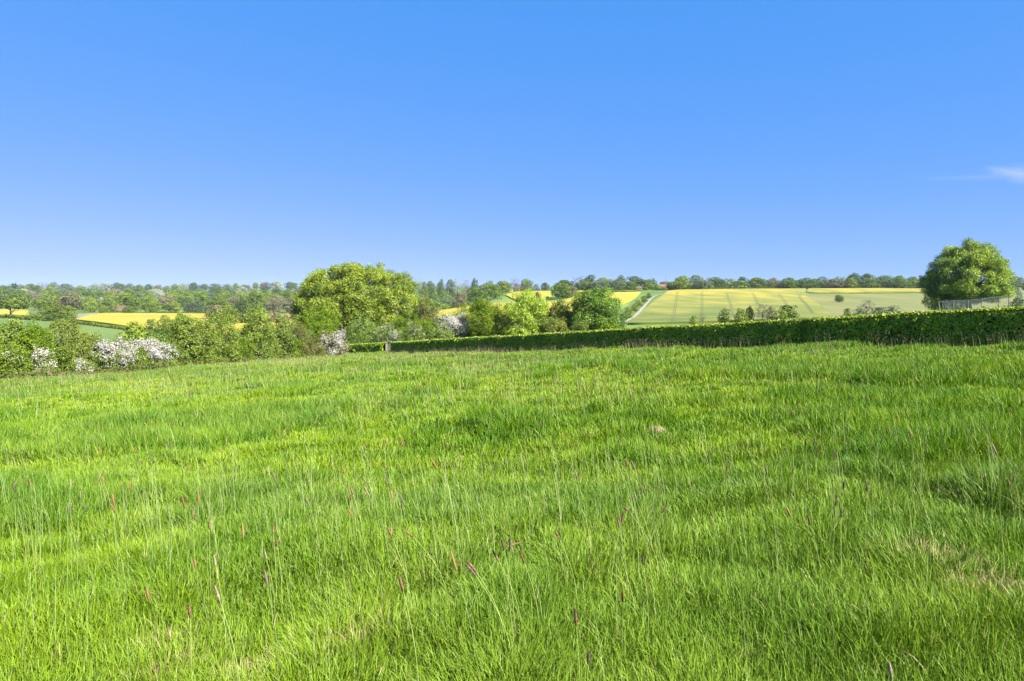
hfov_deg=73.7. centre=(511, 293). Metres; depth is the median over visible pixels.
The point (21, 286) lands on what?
woodland tree
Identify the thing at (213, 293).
woodland tree
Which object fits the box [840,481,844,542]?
foxtail
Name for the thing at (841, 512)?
foxtail
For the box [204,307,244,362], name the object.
field maple
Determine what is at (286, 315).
field shrub
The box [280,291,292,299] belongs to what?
woodland tree
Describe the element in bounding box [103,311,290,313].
field hedge
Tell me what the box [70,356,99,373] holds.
hawthorn
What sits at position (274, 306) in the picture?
woodland tree
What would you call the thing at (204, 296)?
woodland tree
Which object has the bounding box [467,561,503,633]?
foxtail
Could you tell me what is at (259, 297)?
woodland tree
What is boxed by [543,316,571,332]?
willow
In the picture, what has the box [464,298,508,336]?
field maple
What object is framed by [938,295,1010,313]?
wire fence
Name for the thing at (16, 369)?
hawthorn
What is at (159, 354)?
hawthorn
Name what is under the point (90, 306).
woodland tree
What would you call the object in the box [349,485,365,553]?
foxtail
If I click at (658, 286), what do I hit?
skyline tree
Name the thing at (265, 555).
foxtail
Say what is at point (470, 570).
foxtail
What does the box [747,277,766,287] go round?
woodland tree
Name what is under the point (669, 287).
skyline tree
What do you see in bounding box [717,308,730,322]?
field shrub
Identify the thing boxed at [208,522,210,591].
foxtail
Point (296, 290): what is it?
woodland tree
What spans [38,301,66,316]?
field tree
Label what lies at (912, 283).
woodland tree
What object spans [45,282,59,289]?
woodland tree
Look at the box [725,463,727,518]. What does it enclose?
foxtail
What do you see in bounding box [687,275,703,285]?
woodland tree
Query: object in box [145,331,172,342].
field hedge
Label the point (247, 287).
woodland tree
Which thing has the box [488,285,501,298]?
woodland tree
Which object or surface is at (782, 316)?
field shrub
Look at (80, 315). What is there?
fallow strip
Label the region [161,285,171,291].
woodland tree
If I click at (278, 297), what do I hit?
woodland tree
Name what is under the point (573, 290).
field tree
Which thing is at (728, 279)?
woodland tree
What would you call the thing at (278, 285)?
woodland tree
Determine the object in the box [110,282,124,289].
woodland tree
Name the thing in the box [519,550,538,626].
foxtail
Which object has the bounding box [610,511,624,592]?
foxtail
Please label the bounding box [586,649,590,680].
foxtail
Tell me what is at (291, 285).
woodland tree
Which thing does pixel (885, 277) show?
woodland tree
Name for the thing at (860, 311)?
field shrub
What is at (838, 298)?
lone tree
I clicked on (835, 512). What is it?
foxtail
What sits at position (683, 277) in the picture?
woodland tree
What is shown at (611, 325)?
hazel
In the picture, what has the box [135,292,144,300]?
woodland tree
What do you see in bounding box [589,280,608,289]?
woodland tree
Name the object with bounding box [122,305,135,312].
field tree
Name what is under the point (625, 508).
foxtail
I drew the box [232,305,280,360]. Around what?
field maple
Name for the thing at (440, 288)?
skyline tree
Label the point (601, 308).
young oak
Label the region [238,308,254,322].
field tree
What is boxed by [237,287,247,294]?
woodland tree
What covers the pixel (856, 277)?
woodland tree
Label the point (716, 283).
woodland tree
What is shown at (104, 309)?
field tree
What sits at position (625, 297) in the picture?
rapeseed field
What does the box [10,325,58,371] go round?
hazel
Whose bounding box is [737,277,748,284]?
woodland tree
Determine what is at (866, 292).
field hedge
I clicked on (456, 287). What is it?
bare tree
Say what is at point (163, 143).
sky
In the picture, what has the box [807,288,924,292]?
rapeseed field
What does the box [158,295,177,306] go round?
woodland tree
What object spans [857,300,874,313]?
field shrub
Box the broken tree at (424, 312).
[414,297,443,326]
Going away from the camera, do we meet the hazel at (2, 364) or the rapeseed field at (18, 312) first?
the hazel at (2, 364)
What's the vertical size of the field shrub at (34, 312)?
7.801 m
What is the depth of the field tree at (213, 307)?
427.16 m
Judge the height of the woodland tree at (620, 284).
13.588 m
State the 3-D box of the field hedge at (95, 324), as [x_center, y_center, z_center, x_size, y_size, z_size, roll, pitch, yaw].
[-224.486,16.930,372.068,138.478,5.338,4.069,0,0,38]
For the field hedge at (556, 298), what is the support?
on the ground at (488, 298)
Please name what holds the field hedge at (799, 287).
on the ground at (488, 298)
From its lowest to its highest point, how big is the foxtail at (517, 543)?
0.426 m
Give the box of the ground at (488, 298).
[0,288,1023,680]
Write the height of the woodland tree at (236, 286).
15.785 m
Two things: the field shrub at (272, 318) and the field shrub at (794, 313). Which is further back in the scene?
the field shrub at (272, 318)
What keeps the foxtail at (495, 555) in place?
on the ground at (488, 298)
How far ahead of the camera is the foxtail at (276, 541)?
4.03 m
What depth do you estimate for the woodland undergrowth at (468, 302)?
738.33 m
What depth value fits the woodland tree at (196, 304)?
649.43 m
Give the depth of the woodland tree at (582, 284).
727.95 m
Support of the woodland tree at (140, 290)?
on the ground at (488, 298)
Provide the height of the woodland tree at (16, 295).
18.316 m
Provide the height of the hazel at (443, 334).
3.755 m
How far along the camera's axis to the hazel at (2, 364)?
59.70 m
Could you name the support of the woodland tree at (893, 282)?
on the ground at (488, 298)
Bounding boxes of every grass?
[0,330,1023,680]
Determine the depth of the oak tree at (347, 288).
128.72 m
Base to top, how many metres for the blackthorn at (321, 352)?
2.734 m
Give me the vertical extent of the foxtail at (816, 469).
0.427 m
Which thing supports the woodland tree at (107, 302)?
on the ground at (488, 298)
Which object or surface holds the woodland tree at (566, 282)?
on the ground at (488, 298)
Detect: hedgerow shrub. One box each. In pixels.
[45,346,79,372]
[125,350,151,369]
[168,341,193,365]
[194,334,224,361]
[229,335,255,360]
[253,333,282,358]
[276,339,305,357]
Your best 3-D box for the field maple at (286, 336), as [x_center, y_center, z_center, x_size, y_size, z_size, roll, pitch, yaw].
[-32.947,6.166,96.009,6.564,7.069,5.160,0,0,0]
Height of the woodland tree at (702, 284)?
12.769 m
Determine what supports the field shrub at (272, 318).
on the ground at (488, 298)
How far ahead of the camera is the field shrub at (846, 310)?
214.71 m
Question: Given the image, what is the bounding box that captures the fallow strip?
[68,313,97,318]
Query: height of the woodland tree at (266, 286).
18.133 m
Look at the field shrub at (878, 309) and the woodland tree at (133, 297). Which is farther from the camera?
the woodland tree at (133, 297)
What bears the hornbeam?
on the ground at (488, 298)
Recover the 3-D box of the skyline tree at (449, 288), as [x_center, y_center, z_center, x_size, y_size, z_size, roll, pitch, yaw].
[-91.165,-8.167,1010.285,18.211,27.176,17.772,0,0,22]
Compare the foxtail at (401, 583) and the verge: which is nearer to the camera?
the foxtail at (401, 583)
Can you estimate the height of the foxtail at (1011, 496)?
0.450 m
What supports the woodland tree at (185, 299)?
on the ground at (488, 298)
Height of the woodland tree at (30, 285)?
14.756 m
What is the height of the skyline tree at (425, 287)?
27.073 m
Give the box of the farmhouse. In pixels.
[111,304,126,312]
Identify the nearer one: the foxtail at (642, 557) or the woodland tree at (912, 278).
the foxtail at (642, 557)
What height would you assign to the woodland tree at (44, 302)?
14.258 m
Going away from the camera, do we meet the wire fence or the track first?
the wire fence
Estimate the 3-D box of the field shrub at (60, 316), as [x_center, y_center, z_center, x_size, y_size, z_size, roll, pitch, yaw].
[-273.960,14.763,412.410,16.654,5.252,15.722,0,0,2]
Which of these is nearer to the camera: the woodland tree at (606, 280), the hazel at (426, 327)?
the hazel at (426, 327)
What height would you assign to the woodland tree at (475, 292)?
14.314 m
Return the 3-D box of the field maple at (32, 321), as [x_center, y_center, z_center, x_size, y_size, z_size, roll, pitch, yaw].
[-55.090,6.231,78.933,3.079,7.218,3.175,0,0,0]
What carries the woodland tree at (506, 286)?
on the ground at (488, 298)
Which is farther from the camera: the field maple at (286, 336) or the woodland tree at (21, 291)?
the woodland tree at (21, 291)
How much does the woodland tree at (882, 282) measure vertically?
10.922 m
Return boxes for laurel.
[344,314,386,343]
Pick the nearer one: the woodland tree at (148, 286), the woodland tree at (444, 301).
the woodland tree at (444, 301)
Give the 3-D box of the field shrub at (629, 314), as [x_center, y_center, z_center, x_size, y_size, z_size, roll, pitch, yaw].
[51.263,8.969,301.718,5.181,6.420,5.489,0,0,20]
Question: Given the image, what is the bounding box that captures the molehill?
[646,425,674,434]
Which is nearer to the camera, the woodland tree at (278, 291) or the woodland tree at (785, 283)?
the woodland tree at (785, 283)
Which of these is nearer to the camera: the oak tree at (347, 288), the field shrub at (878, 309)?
the oak tree at (347, 288)
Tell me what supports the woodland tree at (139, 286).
on the ground at (488, 298)
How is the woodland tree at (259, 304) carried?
on the ground at (488, 298)
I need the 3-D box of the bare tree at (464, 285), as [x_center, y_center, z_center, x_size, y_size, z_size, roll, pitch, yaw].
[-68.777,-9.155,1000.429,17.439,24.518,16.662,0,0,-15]
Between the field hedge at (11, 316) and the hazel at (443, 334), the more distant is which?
the field hedge at (11, 316)
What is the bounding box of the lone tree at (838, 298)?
[834,294,844,301]
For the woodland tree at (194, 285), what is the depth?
1344.83 m
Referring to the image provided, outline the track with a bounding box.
[619,293,666,324]
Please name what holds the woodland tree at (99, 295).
on the ground at (488, 298)
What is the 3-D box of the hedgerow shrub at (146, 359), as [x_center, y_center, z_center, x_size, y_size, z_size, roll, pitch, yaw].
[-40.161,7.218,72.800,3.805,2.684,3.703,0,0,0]
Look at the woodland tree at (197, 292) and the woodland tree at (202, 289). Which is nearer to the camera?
the woodland tree at (197, 292)
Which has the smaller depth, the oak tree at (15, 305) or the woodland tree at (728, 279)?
the oak tree at (15, 305)
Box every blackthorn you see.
[291,324,315,355]
[304,340,325,355]
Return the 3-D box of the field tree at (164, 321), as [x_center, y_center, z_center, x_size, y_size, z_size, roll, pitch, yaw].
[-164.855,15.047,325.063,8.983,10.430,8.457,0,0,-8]
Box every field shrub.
[21,314,43,319]
[26,309,41,316]
[41,314,71,320]
[265,310,279,321]
[278,309,295,319]
[622,307,633,318]
[630,304,639,310]
[634,299,643,305]
[689,316,697,324]
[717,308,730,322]
[733,308,749,321]
[745,306,754,319]
[755,303,768,320]
[766,306,777,319]
[775,309,787,319]
[779,305,799,317]
[843,308,850,315]
[852,308,871,315]
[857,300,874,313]
[869,307,888,314]
[882,305,902,312]
[1009,297,1023,305]
[1014,288,1023,304]
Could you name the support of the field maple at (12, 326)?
on the ground at (488, 298)
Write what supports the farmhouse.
on the ground at (488, 298)
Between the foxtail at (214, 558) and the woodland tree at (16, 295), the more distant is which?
the woodland tree at (16, 295)
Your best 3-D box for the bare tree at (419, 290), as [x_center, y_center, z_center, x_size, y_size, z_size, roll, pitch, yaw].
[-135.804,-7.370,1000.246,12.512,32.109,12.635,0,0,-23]
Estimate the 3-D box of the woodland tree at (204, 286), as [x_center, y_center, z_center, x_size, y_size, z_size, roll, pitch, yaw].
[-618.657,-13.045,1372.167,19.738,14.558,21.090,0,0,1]
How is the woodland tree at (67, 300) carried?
on the ground at (488, 298)
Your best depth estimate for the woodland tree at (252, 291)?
1104.95 m
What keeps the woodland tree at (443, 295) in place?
on the ground at (488, 298)
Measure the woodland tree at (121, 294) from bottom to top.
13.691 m
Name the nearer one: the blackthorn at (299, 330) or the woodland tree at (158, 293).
the blackthorn at (299, 330)
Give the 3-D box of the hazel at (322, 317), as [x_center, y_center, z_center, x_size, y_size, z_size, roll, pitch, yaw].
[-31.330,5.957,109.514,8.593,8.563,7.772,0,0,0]
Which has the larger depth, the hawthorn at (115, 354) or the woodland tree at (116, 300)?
the woodland tree at (116, 300)
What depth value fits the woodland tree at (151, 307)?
674.64 m
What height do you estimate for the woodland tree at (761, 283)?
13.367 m
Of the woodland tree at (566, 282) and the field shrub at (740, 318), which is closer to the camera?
the field shrub at (740, 318)
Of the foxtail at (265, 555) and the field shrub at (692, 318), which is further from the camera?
the field shrub at (692, 318)
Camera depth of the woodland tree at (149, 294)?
958.17 m
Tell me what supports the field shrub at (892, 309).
on the ground at (488, 298)
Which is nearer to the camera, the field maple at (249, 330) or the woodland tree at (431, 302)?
the field maple at (249, 330)
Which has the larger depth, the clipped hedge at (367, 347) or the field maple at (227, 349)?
the clipped hedge at (367, 347)
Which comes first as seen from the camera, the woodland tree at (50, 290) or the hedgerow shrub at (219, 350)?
the hedgerow shrub at (219, 350)
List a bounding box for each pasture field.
[0,318,181,355]
[804,293,1023,316]
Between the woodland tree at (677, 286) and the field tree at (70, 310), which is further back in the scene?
the woodland tree at (677, 286)
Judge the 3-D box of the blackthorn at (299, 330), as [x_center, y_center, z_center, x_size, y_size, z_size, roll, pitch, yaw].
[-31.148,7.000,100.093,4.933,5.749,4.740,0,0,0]
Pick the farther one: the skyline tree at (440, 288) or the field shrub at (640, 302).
the skyline tree at (440, 288)
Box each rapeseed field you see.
[0,309,28,317]
[75,313,309,333]
[434,302,516,319]
[506,291,550,301]
[543,291,640,315]
[625,288,835,324]
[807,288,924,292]
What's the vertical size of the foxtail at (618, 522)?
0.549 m
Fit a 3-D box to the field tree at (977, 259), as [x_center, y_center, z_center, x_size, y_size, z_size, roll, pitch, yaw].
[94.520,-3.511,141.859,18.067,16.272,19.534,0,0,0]
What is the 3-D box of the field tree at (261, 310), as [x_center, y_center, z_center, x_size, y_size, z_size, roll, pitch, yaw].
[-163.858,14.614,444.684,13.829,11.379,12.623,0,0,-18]
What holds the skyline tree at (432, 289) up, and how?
on the ground at (488, 298)
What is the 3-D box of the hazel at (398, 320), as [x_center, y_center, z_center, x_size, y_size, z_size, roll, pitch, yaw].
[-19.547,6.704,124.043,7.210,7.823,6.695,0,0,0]
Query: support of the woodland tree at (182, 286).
on the ground at (488, 298)
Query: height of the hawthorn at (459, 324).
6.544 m
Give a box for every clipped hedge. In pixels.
[342,342,386,352]
[390,305,1023,352]
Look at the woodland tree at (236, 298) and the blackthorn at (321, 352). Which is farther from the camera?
the woodland tree at (236, 298)
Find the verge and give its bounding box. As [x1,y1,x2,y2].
[617,293,662,320]
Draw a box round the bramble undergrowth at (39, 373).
[0,351,344,379]
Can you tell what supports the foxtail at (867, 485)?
on the ground at (488, 298)
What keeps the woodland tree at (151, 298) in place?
on the ground at (488, 298)
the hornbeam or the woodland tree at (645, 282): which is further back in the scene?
the woodland tree at (645, 282)
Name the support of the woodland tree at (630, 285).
on the ground at (488, 298)
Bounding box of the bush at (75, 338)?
[34,317,102,364]
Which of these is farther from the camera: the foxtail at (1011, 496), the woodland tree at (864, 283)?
the woodland tree at (864, 283)
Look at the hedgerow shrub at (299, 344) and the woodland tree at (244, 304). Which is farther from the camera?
the woodland tree at (244, 304)
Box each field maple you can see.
[0,317,37,363]
[26,317,49,348]
[161,314,220,365]
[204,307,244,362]
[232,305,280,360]
[260,313,299,358]
[451,303,475,334]
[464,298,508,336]
[543,298,574,332]
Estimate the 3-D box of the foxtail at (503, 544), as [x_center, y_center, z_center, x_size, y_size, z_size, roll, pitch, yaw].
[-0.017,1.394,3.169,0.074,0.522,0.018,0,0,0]
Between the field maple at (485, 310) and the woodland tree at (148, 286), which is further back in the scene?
the woodland tree at (148, 286)
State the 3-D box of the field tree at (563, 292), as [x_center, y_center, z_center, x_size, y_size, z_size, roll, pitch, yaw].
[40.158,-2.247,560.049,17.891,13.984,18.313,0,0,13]
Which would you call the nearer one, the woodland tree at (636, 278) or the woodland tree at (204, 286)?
the woodland tree at (636, 278)
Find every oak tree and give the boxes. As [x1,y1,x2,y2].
[0,298,27,314]
[287,260,425,342]
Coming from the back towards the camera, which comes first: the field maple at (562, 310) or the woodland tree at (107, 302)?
the woodland tree at (107, 302)
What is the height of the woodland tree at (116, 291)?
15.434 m
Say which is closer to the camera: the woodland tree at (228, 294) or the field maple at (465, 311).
the field maple at (465, 311)
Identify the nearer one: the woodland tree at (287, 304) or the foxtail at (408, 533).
the foxtail at (408, 533)
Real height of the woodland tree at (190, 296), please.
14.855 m
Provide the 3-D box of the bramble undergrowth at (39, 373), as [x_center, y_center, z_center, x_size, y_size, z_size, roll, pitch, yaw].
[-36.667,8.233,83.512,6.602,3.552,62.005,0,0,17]
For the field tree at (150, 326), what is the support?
on the ground at (488, 298)
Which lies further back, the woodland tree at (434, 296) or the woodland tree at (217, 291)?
the woodland tree at (217, 291)
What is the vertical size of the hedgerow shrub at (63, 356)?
3.423 m
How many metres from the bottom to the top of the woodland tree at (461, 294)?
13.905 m
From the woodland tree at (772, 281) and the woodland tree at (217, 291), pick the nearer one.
the woodland tree at (772, 281)
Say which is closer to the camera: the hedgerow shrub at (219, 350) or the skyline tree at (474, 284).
the hedgerow shrub at (219, 350)
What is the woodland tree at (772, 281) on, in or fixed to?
on the ground at (488, 298)
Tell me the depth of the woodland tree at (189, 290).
1127.07 m
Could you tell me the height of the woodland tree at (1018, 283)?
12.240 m
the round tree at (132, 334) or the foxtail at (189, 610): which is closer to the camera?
the foxtail at (189, 610)
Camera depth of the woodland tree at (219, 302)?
665.72 m
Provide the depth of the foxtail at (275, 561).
4.07 m
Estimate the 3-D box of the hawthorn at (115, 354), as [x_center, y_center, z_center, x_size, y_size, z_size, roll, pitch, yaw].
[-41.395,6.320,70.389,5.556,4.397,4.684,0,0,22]
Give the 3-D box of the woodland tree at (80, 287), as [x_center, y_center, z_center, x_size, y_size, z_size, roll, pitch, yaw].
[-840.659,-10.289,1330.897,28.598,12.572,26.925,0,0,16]
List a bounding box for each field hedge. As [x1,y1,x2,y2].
[0,314,50,320]
[52,318,159,333]
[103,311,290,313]
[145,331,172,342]
[536,296,572,300]
[577,290,642,293]
[675,286,920,289]
[811,292,923,293]
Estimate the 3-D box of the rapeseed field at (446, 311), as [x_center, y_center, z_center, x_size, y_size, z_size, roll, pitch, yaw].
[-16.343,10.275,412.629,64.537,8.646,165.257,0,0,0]
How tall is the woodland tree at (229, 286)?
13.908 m
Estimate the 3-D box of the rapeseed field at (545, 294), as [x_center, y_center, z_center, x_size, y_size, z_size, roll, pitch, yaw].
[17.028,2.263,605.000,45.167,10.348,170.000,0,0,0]
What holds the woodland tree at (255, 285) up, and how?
on the ground at (488, 298)
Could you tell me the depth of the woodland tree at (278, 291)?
1120.17 m
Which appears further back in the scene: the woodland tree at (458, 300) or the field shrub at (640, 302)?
the woodland tree at (458, 300)
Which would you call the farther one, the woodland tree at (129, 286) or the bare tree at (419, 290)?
the woodland tree at (129, 286)
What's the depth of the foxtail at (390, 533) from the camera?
3.52 m
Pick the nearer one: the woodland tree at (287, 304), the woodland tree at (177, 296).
the woodland tree at (287, 304)
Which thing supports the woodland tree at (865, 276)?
on the ground at (488, 298)
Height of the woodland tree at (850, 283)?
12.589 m
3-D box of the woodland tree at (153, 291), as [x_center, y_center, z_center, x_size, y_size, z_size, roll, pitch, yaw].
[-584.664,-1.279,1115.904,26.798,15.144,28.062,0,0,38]
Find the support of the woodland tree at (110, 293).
on the ground at (488, 298)
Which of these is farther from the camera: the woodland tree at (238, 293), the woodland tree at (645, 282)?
the woodland tree at (238, 293)
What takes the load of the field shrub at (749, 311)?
on the ground at (488, 298)
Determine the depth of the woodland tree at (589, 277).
742.65 m
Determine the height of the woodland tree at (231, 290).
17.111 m
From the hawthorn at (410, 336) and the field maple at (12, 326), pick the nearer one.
the field maple at (12, 326)
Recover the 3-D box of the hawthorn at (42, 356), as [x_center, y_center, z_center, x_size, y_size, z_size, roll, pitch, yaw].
[-42.845,6.425,62.732,2.645,3.386,2.638,0,0,0]
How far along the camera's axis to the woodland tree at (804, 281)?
719.47 m
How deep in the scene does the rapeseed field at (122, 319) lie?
492.66 m
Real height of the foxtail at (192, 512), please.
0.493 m
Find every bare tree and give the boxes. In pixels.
[415,278,421,293]
[453,278,462,292]
[460,280,470,291]
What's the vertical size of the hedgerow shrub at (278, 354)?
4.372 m
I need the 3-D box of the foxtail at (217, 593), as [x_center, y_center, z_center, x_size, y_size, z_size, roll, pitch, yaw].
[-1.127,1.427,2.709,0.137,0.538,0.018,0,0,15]
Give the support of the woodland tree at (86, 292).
on the ground at (488, 298)
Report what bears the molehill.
on the ground at (488, 298)
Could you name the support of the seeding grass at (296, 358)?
on the ground at (488, 298)
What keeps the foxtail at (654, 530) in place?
on the ground at (488, 298)
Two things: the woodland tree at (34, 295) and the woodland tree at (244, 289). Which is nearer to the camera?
the woodland tree at (34, 295)
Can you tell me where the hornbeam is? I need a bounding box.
[498,288,551,334]
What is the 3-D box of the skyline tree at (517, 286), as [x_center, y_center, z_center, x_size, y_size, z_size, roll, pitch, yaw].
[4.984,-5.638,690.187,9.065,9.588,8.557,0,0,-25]
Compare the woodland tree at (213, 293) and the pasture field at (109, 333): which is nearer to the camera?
the pasture field at (109, 333)
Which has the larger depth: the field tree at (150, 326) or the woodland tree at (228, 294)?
the woodland tree at (228, 294)
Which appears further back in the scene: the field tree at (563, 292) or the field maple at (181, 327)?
the field tree at (563, 292)
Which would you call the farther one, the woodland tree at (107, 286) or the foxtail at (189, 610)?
the woodland tree at (107, 286)
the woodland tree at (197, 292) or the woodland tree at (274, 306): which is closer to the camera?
the woodland tree at (274, 306)
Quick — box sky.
[0,0,1023,289]
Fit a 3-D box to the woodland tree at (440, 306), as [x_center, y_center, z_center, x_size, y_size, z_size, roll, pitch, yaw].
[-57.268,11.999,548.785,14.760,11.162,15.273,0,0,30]
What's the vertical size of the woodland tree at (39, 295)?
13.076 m
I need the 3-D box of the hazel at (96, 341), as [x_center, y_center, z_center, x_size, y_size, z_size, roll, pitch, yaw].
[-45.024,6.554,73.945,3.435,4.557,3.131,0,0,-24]
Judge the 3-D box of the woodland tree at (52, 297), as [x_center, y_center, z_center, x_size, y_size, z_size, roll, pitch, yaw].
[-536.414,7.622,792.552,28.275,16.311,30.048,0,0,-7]
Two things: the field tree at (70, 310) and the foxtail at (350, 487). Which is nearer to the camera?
the foxtail at (350, 487)
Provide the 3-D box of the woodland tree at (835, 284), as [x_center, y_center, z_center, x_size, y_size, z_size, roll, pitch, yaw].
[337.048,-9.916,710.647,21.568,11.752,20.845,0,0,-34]
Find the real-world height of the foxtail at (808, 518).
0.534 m
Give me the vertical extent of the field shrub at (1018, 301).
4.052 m
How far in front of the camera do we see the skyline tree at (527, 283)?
702.39 m
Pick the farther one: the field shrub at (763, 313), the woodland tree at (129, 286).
the woodland tree at (129, 286)
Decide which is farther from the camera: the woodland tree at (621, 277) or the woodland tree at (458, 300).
the woodland tree at (621, 277)
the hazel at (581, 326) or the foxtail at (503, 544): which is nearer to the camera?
the foxtail at (503, 544)
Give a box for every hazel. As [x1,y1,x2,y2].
[0,339,19,374]
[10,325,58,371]
[89,335,107,354]
[296,304,342,353]
[388,310,420,340]
[412,317,434,337]
[427,328,457,338]
[569,319,588,333]
[598,319,622,329]
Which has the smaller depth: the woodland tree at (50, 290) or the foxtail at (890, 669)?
the foxtail at (890, 669)
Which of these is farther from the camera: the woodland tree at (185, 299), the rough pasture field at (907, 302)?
the woodland tree at (185, 299)
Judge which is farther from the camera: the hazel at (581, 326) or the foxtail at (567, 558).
the hazel at (581, 326)
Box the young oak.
[566,285,629,330]
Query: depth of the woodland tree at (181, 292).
1147.62 m
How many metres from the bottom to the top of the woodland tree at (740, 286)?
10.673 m
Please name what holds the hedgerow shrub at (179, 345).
on the ground at (488, 298)
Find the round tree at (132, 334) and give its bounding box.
[113,321,157,347]
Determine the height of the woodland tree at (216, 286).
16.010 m
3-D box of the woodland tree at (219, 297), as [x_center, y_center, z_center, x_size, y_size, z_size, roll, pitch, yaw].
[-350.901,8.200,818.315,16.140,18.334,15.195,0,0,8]
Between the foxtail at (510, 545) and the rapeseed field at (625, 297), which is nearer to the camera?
the foxtail at (510, 545)
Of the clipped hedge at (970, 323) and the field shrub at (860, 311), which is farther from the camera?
the field shrub at (860, 311)
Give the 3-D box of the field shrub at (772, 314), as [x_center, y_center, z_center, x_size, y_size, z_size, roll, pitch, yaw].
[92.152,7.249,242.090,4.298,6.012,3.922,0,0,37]
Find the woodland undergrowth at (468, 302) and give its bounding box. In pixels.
[6,283,1023,311]
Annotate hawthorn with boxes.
[0,341,33,376]
[28,346,61,376]
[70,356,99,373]
[85,333,143,371]
[128,337,186,368]
[314,328,349,355]
[376,321,403,350]
[394,321,431,340]
[426,311,472,338]
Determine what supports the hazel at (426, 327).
on the ground at (488, 298)
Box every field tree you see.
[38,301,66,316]
[58,305,77,318]
[97,306,110,312]
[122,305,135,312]
[144,319,157,334]
[156,315,175,333]
[202,304,224,322]
[216,305,239,323]
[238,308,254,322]
[252,308,269,322]
[551,283,570,297]
[568,286,577,296]
[917,237,1016,310]
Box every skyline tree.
[420,281,428,296]
[427,280,435,295]
[436,279,444,295]
[445,279,456,295]
[470,278,477,288]
[513,284,520,291]
[519,278,533,289]
[540,282,549,289]
[654,284,661,289]
[665,282,674,289]
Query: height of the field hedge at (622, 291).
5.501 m
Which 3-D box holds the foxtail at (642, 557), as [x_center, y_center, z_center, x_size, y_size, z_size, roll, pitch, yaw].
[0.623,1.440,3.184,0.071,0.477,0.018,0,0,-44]
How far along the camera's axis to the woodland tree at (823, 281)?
728.92 m
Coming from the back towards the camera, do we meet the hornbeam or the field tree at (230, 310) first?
the field tree at (230, 310)
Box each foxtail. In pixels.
[187,603,192,680]
[191,509,194,570]
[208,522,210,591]
[213,555,225,645]
[214,584,239,680]
[264,550,274,601]
[272,524,276,605]
[275,537,282,609]
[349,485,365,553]
[386,526,411,604]
[398,574,418,680]
[404,530,446,593]
[466,564,511,655]
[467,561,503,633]
[469,541,521,615]
[492,550,522,634]
[501,539,515,646]
[507,537,511,607]
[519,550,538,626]
[554,529,577,603]
[573,608,579,679]
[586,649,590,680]
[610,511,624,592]
[616,516,628,601]
[622,505,659,573]
[641,554,648,644]
[644,505,666,570]
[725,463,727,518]
[807,514,822,591]
[816,450,816,488]
[833,494,837,550]
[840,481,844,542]
[840,508,842,576]
[865,482,868,552]
[887,661,892,679]
[1007,478,1015,526]
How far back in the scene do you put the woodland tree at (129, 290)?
1132.77 m
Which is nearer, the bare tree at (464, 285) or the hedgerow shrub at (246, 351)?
the hedgerow shrub at (246, 351)
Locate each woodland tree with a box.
[0,288,12,297]
[4,292,36,308]
[11,290,31,297]
[16,284,25,289]
[25,283,35,289]
[26,289,40,302]
[29,293,47,298]
[30,297,56,309]
[32,285,42,293]
[38,294,62,303]
[41,287,56,293]
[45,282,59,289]
[53,294,86,309]
[54,288,68,295]
[58,283,72,289]
[69,287,78,293]
[74,285,88,290]
[78,289,94,295]
[80,297,99,312]
[87,284,99,290]
[92,290,104,299]
[97,297,117,311]
[99,282,112,289]
[104,291,114,299]
[105,289,122,295]
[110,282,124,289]
[112,292,130,299]
[114,295,137,304]
[117,294,143,310]
[123,283,133,289]
[123,287,131,293]
[132,288,146,294]
[133,284,144,289]
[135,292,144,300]
[139,295,158,307]
[141,300,162,311]
[144,284,152,289]
[144,288,162,293]
[145,291,154,299]
[154,291,164,298]
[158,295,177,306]
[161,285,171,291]
[163,292,184,301]
[163,301,181,311]
[171,288,184,294]
[178,283,188,289]
[178,297,192,306]
[181,300,207,312]
[184,289,193,295]
[184,292,193,300]
[188,282,199,290]
[193,294,210,305]
[194,288,209,294]
[194,291,206,298]
[199,284,208,289]
[201,299,232,310]
[207,283,223,290]
[207,291,217,299]
[209,288,222,293]
[213,293,226,304]
[221,284,231,289]
[221,290,233,301]
[224,287,237,295]
[225,296,240,307]
[232,283,239,289]
[234,291,248,300]
[234,298,249,311]
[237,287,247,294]
[238,285,252,290]
[242,293,267,307]
[248,288,258,293]
[248,302,264,312]
[252,282,258,288]
[259,282,271,289]
[264,298,282,311]
[269,294,285,306]
[270,281,283,289]
[270,289,284,295]
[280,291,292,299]
[281,297,295,311]
[284,282,297,289]
[291,288,307,294]
[426,298,437,308]
[427,292,437,300]
[434,302,449,309]
[438,297,455,306]
[439,293,449,300]
[450,297,467,307]
[455,292,467,300]
[467,286,479,295]
[467,288,487,303]
[480,280,494,291]
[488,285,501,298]
[496,281,511,292]
[553,280,575,289]
[575,279,590,289]
[583,274,595,288]
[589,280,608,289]
[596,277,614,287]
[608,279,625,289]
[616,275,626,287]
[623,282,638,289]
[626,276,645,288]
[633,280,655,289]
[667,279,692,289]
[674,275,690,285]
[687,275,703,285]
[688,279,713,288]
[706,277,721,288]
[712,279,727,288]
[723,278,738,285]
[726,280,748,288]
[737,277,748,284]
[744,279,770,287]
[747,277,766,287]
[766,277,779,287]
[776,277,798,287]
[796,277,817,287]
[814,276,830,287]
[826,279,844,287]
[840,278,857,287]
[848,273,859,282]
[856,279,879,287]
[860,273,875,282]
[873,279,888,287]
[874,275,892,285]
[884,278,908,287]
[893,275,906,283]
[903,280,918,287]
[907,276,917,284]
[1013,280,1021,289]

